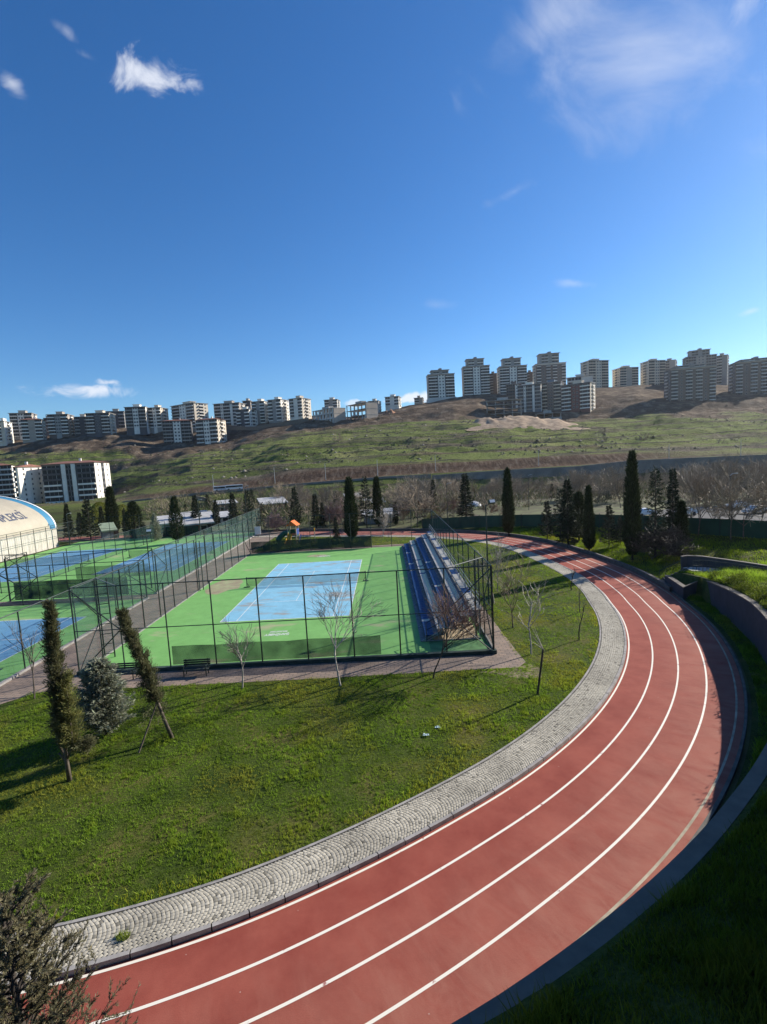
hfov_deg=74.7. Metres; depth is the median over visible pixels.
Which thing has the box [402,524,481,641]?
bleacher
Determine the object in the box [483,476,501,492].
bare tree
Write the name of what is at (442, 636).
bare earth
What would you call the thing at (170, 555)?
court lines
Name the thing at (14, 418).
apartment building
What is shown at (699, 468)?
bare tree
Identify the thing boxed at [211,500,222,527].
conifer
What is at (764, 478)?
bare tree
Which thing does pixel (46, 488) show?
window
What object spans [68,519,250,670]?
court fence
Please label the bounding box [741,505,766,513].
parked car
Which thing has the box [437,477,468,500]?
bare tree
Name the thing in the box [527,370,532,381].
apartment building
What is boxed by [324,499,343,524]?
blossom tree
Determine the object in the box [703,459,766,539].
bare tree
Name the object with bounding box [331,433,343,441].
bare tree
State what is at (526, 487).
bare tree
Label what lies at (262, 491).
bare tree
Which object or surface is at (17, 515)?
sports hall
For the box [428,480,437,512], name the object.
conifer
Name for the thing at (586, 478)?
bare tree
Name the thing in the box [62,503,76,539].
conifer
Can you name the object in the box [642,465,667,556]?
conifer
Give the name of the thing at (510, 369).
apartment building
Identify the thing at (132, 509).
cypress
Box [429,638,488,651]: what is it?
artificial turf
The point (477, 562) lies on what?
lattice mast
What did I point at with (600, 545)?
bank grass
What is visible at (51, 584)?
court fence
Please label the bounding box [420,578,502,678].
young tree
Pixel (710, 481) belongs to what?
bare tree
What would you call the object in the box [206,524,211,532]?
door
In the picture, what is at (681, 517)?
cypress
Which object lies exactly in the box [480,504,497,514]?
bare tree
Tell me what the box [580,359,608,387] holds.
apartment building
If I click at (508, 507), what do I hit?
cypress
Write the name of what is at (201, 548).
court fence
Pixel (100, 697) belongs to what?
blue cedar
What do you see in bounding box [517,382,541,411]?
apartment building
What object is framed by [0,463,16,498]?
apartment building
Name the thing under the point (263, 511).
conifer
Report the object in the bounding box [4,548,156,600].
court fence
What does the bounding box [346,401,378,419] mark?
concrete frame building
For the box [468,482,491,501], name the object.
bare tree
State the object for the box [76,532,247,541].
paved path
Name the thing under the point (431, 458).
hill scrub
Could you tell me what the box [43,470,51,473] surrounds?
window
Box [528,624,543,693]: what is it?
staked sapling
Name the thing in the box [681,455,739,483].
bare tree
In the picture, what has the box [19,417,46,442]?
apartment building
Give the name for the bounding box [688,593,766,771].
ditch weeds
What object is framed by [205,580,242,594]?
worn patch
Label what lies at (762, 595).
bank undergrowth
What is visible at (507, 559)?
young tree
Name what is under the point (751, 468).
bare tree
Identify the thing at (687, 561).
retaining wall
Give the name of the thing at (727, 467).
bare tree
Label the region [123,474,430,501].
road wall
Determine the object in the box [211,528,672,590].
kerb
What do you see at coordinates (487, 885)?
lane line
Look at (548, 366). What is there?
apartment building
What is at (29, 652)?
young tree
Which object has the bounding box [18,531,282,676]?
paved path
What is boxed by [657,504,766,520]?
parking ground
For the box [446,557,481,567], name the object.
corner stay
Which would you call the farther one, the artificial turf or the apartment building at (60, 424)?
the apartment building at (60, 424)
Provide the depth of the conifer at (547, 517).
72.39 m
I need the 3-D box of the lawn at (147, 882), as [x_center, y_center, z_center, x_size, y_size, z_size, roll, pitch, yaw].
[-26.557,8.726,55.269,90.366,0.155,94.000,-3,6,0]
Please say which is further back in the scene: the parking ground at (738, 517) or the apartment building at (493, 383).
the apartment building at (493, 383)
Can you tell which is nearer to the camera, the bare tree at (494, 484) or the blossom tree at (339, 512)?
the blossom tree at (339, 512)
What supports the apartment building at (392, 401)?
on the hills
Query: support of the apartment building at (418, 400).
on the hills
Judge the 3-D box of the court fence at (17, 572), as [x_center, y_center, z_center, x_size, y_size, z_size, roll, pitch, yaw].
[-40.202,7.031,55.316,0.080,4.651,4.123,-4,6,-7]
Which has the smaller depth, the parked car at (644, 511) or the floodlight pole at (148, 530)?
the floodlight pole at (148, 530)
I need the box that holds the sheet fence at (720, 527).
[422,513,766,538]
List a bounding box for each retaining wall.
[451,575,766,1023]
[680,555,766,570]
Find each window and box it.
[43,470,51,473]
[44,481,52,484]
[45,487,53,490]
[46,498,54,501]
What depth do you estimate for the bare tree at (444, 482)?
160.96 m
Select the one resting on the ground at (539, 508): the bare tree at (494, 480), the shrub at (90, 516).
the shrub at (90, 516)
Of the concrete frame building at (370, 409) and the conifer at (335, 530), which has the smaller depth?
the conifer at (335, 530)
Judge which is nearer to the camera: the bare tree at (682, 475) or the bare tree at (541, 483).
the bare tree at (682, 475)
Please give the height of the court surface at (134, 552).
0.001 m
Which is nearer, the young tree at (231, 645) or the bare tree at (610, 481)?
the young tree at (231, 645)
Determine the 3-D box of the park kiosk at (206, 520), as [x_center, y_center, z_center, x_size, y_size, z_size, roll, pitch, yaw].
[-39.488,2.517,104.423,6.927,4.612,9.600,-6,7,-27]
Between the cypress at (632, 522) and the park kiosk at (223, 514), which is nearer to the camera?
the cypress at (632, 522)
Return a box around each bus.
[213,486,230,490]
[225,484,242,489]
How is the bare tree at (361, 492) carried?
on the hills
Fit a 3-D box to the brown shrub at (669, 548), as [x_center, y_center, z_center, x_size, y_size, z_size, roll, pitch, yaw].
[29.666,3.416,54.010,7.557,3.821,7.202,-5,6,-20]
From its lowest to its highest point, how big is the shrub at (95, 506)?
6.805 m
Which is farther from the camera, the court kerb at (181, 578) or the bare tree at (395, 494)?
the bare tree at (395, 494)
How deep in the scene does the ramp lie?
45.53 m
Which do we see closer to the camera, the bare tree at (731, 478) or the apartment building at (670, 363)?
the bare tree at (731, 478)
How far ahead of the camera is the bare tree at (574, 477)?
129.38 m
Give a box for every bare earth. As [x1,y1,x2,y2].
[433,622,478,639]
[484,664,541,678]
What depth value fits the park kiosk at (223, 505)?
168.74 m
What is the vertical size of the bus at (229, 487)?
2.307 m
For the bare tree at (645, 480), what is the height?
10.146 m
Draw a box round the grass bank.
[412,511,766,1023]
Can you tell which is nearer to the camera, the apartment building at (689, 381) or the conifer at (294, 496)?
the conifer at (294, 496)
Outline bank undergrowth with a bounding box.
[705,568,766,609]
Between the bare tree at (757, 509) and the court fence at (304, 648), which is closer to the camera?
the court fence at (304, 648)
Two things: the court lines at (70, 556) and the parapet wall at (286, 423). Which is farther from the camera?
the parapet wall at (286, 423)
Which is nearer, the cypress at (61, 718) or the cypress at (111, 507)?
the cypress at (61, 718)
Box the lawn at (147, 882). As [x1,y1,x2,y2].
[0,537,599,931]
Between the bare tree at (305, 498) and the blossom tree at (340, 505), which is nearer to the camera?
the blossom tree at (340, 505)
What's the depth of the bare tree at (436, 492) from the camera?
132.41 m
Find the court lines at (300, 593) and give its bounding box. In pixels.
[220,559,361,621]
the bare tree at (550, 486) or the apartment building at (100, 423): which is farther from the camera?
the apartment building at (100, 423)
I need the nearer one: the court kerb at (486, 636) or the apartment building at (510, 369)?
the court kerb at (486, 636)
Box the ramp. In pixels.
[683,567,724,571]
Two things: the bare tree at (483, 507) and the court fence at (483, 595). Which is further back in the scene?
the bare tree at (483, 507)
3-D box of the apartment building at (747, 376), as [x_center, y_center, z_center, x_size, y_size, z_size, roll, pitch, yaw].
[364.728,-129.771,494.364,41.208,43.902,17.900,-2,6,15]
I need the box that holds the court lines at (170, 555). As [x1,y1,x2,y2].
[119,541,220,571]
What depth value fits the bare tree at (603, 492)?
118.15 m
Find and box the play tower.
[275,520,300,540]
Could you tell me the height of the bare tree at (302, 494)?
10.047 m
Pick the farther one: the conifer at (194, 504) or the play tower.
the conifer at (194, 504)
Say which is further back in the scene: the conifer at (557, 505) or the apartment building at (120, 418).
the apartment building at (120, 418)
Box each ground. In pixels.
[57,488,766,958]
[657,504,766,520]
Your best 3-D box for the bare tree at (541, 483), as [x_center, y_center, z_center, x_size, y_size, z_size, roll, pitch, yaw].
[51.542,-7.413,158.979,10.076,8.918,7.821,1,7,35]
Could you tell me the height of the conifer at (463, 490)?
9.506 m
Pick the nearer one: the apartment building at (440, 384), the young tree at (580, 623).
the young tree at (580, 623)
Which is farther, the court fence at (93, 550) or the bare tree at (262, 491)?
the bare tree at (262, 491)
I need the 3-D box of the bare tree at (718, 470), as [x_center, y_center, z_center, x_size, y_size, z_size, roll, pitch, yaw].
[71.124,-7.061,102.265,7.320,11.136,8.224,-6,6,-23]
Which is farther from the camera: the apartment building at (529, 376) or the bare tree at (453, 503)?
the apartment building at (529, 376)
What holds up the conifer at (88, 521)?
on the ground at (539, 508)
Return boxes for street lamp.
[446,483,448,528]
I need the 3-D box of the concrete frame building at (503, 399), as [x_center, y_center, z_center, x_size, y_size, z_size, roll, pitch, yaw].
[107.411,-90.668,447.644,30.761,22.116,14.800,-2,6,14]
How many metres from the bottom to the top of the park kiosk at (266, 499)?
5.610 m
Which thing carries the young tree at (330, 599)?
on the lawn at (147, 882)
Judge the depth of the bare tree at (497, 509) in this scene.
99.38 m
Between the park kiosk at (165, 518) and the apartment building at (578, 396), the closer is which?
the park kiosk at (165, 518)
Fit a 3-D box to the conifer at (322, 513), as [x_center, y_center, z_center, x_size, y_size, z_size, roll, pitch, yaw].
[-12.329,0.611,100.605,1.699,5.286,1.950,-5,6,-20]
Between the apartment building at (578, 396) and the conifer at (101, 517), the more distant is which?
the apartment building at (578, 396)
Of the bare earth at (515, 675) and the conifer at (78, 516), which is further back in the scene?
the conifer at (78, 516)
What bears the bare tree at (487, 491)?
on the hills
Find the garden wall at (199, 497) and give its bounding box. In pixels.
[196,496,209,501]
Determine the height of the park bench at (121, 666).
0.955 m
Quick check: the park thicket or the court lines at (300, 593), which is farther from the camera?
the park thicket
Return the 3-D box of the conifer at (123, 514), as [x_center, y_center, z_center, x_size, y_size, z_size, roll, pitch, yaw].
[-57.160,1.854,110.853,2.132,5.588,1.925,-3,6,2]
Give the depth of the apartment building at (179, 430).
439.66 m
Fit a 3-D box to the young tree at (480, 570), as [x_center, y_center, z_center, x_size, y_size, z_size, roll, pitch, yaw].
[8.801,5.046,43.064,4.248,5.830,4.080,-5,6,-18]
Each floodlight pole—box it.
[146,529,151,587]
[485,499,495,603]
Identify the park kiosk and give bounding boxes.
[98,522,118,538]
[154,515,178,536]
[173,510,214,533]
[215,500,237,510]
[219,511,229,524]
[257,497,287,511]
[360,508,399,523]
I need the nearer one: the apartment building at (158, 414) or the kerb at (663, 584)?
the kerb at (663, 584)
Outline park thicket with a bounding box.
[142,467,764,531]
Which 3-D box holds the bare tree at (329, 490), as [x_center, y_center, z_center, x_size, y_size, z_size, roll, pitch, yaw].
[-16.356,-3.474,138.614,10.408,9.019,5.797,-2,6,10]
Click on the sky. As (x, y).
(211, 202)
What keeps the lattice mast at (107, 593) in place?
on the court surface at (195, 609)
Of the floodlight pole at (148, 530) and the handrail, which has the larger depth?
the floodlight pole at (148, 530)
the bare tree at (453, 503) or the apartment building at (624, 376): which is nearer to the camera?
the bare tree at (453, 503)
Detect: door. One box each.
[114,528,118,537]
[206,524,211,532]
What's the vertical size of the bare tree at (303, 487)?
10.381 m
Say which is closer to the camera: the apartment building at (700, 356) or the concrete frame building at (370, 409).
the concrete frame building at (370, 409)
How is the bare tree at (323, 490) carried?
on the hills
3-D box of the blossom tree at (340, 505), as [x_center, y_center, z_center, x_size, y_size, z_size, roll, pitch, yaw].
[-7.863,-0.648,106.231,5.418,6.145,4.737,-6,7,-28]
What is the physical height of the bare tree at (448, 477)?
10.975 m
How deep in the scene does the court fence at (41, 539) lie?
88.19 m
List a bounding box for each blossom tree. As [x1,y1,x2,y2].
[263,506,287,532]
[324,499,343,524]
[333,497,349,517]
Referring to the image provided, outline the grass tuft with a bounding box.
[114,928,130,941]
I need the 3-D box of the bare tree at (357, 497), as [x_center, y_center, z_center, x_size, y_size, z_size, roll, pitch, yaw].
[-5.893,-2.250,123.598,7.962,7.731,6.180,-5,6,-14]
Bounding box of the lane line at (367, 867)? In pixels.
[9,585,629,996]
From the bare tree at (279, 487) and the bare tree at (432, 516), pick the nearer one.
the bare tree at (432, 516)
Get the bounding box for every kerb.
[0,597,148,686]
[2,535,626,990]
[76,649,496,675]
[105,554,249,656]
[155,531,261,593]
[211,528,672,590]
[474,619,491,648]
[672,591,747,846]
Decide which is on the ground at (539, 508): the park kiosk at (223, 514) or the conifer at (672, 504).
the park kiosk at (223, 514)
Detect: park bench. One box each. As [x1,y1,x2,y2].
[112,662,137,679]
[181,658,209,676]
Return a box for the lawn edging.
[12,537,600,935]
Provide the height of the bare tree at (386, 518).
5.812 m
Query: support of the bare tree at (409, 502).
on the ground at (539, 508)
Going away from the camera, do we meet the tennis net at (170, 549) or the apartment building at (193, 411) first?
the tennis net at (170, 549)
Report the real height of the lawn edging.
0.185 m
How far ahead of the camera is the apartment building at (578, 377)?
508.59 m
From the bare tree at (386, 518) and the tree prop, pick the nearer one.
the tree prop
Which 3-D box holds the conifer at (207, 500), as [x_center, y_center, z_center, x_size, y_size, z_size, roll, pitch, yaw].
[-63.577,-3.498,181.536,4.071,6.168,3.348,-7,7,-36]
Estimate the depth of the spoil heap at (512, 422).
370.19 m
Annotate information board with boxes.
[254,527,260,533]
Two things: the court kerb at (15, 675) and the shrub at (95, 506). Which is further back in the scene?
the shrub at (95, 506)
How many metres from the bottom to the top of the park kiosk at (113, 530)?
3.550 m
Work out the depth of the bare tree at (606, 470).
145.14 m
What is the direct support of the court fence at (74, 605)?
on the court surface at (12, 665)
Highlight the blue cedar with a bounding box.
[71,656,137,735]
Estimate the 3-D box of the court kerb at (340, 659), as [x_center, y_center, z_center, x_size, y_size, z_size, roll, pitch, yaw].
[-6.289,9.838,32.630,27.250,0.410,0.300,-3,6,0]
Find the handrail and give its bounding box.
[693,560,766,571]
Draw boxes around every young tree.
[2,621,45,698]
[216,614,256,687]
[303,574,392,685]
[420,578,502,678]
[454,541,511,603]
[490,533,516,590]
[493,552,540,627]
[498,578,561,654]
[577,586,582,612]
[578,604,585,639]
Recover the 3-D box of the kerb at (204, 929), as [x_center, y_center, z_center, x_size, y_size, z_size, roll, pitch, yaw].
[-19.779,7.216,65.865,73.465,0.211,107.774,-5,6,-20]
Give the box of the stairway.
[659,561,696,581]
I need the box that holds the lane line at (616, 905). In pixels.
[60,531,737,938]
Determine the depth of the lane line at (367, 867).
15.86 m
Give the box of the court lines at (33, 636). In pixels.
[1,617,84,660]
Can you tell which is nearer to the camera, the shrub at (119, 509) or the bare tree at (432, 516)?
the bare tree at (432, 516)
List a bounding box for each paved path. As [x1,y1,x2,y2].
[0,594,155,606]
[0,651,524,703]
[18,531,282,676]
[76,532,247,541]
[253,544,403,553]
[452,565,515,651]
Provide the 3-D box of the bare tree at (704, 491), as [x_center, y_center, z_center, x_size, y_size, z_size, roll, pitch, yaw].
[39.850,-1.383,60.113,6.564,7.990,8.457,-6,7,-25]
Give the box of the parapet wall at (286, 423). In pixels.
[226,418,308,429]
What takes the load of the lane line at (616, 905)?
on the running track
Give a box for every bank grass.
[478,526,766,578]
[675,560,766,604]
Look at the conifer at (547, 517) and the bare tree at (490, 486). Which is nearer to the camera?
the conifer at (547, 517)
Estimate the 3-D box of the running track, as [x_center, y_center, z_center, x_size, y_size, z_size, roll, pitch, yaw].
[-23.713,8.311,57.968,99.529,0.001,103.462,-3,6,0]
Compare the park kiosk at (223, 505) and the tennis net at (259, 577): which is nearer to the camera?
the tennis net at (259, 577)
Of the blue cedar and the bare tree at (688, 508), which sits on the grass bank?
the bare tree at (688, 508)
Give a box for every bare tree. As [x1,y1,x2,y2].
[248,487,283,497]
[269,493,284,499]
[272,481,285,492]
[277,483,301,503]
[283,480,305,497]
[287,482,324,508]
[288,487,312,510]
[303,483,331,501]
[310,486,340,505]
[317,488,343,511]
[321,503,361,530]
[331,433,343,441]
[355,490,369,509]
[357,488,372,500]
[374,506,398,531]
[380,487,392,498]
[381,475,441,526]
[384,483,408,499]
[386,485,411,507]
[398,504,411,523]
[400,475,425,489]
[402,472,436,517]
[409,478,438,496]
[412,477,449,505]
[412,479,451,500]
[417,497,440,518]
[424,475,455,491]
[437,475,460,493]
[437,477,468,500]
[440,500,454,511]
[443,495,458,510]
[446,504,467,516]
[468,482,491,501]
[478,485,493,498]
[479,477,502,493]
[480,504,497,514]
[481,481,500,498]
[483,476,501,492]
[491,503,502,514]
[492,476,522,496]
[512,473,530,496]
[513,475,544,497]
[535,475,559,496]
[543,482,557,495]
[547,469,589,486]
[559,463,594,492]
[560,470,595,493]
[571,469,598,486]
[582,464,619,502]
[590,457,639,507]
[593,465,623,480]
[609,472,625,499]
[633,467,647,483]
[639,433,649,440]
[643,464,677,489]
[660,464,736,534]
[667,472,717,517]
[676,464,693,488]
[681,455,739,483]
[681,467,744,518]
[682,459,712,495]
[683,458,717,483]
[694,467,724,494]
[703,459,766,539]
[707,473,766,536]
[711,451,754,496]
[712,460,744,480]
[719,457,766,501]
[730,452,766,488]
[741,469,766,520]
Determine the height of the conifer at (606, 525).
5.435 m
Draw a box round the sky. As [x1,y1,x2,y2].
[0,0,766,421]
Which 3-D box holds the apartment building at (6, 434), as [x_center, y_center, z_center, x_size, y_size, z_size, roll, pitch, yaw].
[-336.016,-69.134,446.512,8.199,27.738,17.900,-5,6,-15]
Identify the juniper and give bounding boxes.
[0,867,140,1023]
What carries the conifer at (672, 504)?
on the grass bank
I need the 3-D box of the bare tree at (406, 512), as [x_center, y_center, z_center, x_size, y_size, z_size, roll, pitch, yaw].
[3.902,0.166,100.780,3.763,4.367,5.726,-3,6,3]
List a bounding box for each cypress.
[37,596,98,781]
[103,485,120,529]
[113,606,175,738]
[122,500,145,530]
[167,495,185,542]
[343,477,359,536]
[371,475,383,525]
[393,502,398,524]
[501,467,515,535]
[581,484,596,550]
[621,449,642,560]
[672,500,690,544]
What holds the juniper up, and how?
on the grass bank
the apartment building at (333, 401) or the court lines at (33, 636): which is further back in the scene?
the apartment building at (333, 401)
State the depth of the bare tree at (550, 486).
161.35 m
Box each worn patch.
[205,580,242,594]
[307,554,327,556]
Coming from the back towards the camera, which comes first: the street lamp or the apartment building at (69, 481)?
the apartment building at (69, 481)
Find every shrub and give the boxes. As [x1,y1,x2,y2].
[74,509,99,527]
[85,501,121,526]
[117,504,136,524]
[625,528,705,560]
[641,523,697,551]
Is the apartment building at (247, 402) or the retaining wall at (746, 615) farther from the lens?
the apartment building at (247, 402)
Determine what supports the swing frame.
on the lawn at (147, 882)
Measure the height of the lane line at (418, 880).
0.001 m
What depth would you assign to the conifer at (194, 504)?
104.27 m
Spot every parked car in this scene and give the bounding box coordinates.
[641,508,651,515]
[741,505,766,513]
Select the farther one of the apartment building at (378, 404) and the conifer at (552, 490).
the apartment building at (378, 404)
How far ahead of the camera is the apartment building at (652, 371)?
583.91 m
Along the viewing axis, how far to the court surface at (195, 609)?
42.74 m
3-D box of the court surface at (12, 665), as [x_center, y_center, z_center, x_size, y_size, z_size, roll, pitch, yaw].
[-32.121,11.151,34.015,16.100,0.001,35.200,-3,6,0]
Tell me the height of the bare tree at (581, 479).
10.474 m
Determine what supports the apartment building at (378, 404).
on the hills
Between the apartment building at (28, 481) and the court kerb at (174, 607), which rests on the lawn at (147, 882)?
the court kerb at (174, 607)
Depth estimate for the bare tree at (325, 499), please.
105.06 m
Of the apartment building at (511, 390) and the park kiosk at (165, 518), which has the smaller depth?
the park kiosk at (165, 518)
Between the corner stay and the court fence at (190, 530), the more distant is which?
the court fence at (190, 530)
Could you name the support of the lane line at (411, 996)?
on the running track
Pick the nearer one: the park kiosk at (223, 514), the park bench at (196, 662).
the park bench at (196, 662)
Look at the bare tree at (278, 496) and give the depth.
159.72 m
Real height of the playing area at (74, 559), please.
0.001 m
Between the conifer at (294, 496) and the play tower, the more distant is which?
the conifer at (294, 496)
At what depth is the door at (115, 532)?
102.87 m
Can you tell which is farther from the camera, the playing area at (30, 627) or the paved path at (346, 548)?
the paved path at (346, 548)
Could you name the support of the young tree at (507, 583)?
on the lawn at (147, 882)
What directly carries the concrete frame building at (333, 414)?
on the hills
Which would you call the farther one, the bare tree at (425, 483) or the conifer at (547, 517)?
the bare tree at (425, 483)
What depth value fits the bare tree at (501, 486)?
143.03 m
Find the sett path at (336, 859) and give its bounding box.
[0,535,623,979]
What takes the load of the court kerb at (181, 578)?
on the lawn at (147, 882)
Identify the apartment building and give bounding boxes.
[0,418,13,445]
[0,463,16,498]
[8,410,37,439]
[12,462,45,503]
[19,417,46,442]
[41,458,110,502]
[43,416,48,435]
[46,411,75,438]
[73,414,87,435]
[84,410,116,436]
[105,409,125,427]
[123,404,150,434]
[148,405,168,433]
[161,418,192,442]
[170,401,208,431]
[195,417,226,443]
[213,400,244,424]
[236,406,257,425]
[242,398,252,408]
[251,399,268,423]
[266,397,289,422]
[288,395,311,420]
[324,397,339,407]
[367,399,381,411]
[385,394,401,410]
[414,396,423,404]
[426,368,454,402]
[461,357,489,395]
[490,371,497,393]
[496,356,526,393]
[506,381,521,407]
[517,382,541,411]
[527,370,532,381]
[532,351,565,384]
[541,379,562,410]
[560,380,595,411]
[566,374,593,383]
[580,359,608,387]
[611,365,638,386]
[639,359,665,384]
[664,363,717,401]
[665,358,677,370]
[682,348,716,380]
[716,353,729,384]
[727,356,766,394]
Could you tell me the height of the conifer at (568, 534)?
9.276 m
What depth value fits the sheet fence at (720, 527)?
70.44 m
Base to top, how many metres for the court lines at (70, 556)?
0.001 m
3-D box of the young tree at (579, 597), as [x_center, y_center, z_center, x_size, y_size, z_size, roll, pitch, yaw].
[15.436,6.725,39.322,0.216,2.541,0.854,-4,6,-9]
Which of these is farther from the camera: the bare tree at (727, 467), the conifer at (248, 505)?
the bare tree at (727, 467)
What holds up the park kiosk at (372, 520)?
on the ground at (539, 508)
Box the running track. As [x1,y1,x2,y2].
[9,531,744,1023]
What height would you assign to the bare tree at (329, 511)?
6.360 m
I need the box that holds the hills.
[0,384,766,524]
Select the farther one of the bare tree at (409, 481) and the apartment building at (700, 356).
the apartment building at (700, 356)
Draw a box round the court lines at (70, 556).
[11,549,112,581]
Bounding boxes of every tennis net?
[127,546,211,557]
[244,571,368,587]
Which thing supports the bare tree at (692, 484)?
on the grass bank
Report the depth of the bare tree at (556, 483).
147.69 m
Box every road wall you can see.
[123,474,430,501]
[432,454,766,478]
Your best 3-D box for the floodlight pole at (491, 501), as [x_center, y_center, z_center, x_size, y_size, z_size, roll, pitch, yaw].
[9.204,3.432,42.753,0.803,9.048,0.471,-5,6,-20]
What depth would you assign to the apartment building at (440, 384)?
548.02 m
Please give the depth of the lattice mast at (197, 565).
53.51 m
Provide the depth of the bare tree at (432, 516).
96.18 m
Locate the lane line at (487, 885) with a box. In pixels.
[87,533,678,1023]
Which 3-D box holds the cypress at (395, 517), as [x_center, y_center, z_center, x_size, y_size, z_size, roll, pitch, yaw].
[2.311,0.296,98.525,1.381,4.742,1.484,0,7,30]
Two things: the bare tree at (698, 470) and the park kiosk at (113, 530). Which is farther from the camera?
the bare tree at (698, 470)
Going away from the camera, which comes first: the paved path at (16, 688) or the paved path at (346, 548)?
the paved path at (16, 688)
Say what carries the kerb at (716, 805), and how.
on the running track
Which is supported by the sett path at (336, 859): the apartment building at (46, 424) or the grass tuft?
the grass tuft
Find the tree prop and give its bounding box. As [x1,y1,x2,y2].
[138,702,156,752]
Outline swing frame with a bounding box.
[295,528,314,539]
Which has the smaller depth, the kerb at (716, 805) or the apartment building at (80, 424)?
the kerb at (716, 805)
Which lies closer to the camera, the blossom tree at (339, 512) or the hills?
the blossom tree at (339, 512)
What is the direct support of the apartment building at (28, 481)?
on the hills
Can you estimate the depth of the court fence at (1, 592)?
57.27 m
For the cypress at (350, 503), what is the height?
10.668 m
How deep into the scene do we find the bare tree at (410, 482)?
154.72 m
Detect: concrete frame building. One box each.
[312,406,345,422]
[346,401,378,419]
[486,397,521,415]
[535,410,561,419]
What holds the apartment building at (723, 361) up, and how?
on the hills
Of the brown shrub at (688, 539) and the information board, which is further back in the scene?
the information board
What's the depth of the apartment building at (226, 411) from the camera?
491.67 m
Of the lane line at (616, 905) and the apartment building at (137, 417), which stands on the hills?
the apartment building at (137, 417)
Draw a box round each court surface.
[0,532,254,601]
[0,599,140,681]
[105,546,490,666]
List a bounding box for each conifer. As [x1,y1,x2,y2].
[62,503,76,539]
[75,512,84,535]
[78,498,100,539]
[97,506,104,530]
[121,508,126,530]
[149,513,163,540]
[190,494,201,517]
[204,494,210,508]
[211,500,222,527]
[226,492,241,528]
[240,490,256,525]
[247,489,255,502]
[258,502,265,523]
[287,487,302,528]
[310,494,321,528]
[320,503,325,526]
[331,517,340,537]
[358,476,376,527]
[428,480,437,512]
[457,473,475,516]
[537,501,555,538]
[549,482,554,497]
[552,488,566,533]
[553,478,582,547]
[569,491,584,539]
[598,505,619,546]
[603,488,612,499]
[615,517,622,544]
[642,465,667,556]
[662,468,680,529]
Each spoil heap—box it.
[383,409,395,414]
[466,415,589,430]
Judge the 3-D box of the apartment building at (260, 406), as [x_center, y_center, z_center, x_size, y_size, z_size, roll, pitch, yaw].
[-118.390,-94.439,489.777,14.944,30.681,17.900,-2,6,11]
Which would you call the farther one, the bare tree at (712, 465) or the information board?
the bare tree at (712, 465)
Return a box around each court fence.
[0,520,79,561]
[0,554,28,593]
[0,560,146,605]
[0,560,147,668]
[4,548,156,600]
[4,552,30,601]
[17,521,165,580]
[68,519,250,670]
[69,565,493,670]
[78,509,261,540]
[151,508,261,590]
[248,509,431,553]
[431,511,494,649]
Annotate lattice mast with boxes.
[93,578,115,657]
[195,541,203,590]
[473,559,480,637]
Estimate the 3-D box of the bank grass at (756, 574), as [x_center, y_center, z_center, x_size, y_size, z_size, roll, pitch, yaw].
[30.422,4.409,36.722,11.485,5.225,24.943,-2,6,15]
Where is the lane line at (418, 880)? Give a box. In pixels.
[84,534,652,1023]
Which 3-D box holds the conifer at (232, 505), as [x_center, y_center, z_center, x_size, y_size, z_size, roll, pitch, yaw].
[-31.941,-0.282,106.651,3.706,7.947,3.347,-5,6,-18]
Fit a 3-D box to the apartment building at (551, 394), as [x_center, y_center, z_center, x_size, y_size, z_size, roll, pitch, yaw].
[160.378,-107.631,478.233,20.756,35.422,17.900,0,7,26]
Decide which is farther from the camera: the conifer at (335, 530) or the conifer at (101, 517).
the conifer at (101, 517)
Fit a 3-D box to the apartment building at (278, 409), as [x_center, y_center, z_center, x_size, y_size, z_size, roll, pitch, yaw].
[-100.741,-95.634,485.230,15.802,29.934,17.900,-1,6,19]
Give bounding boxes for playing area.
[0,548,121,581]
[0,617,83,661]
[117,541,228,571]
[221,560,361,621]
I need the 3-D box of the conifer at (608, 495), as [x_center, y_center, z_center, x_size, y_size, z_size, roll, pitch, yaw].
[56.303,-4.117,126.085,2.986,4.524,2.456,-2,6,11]
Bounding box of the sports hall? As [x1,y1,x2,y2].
[0,496,58,561]
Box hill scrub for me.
[14,397,765,503]
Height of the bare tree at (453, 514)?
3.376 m
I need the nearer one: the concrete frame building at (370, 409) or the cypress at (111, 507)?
the cypress at (111, 507)
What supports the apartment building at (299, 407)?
on the hills
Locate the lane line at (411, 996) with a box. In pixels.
[91,532,707,1023]
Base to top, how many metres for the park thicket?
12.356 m
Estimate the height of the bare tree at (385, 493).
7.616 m
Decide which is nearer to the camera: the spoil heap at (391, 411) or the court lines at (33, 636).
the court lines at (33, 636)

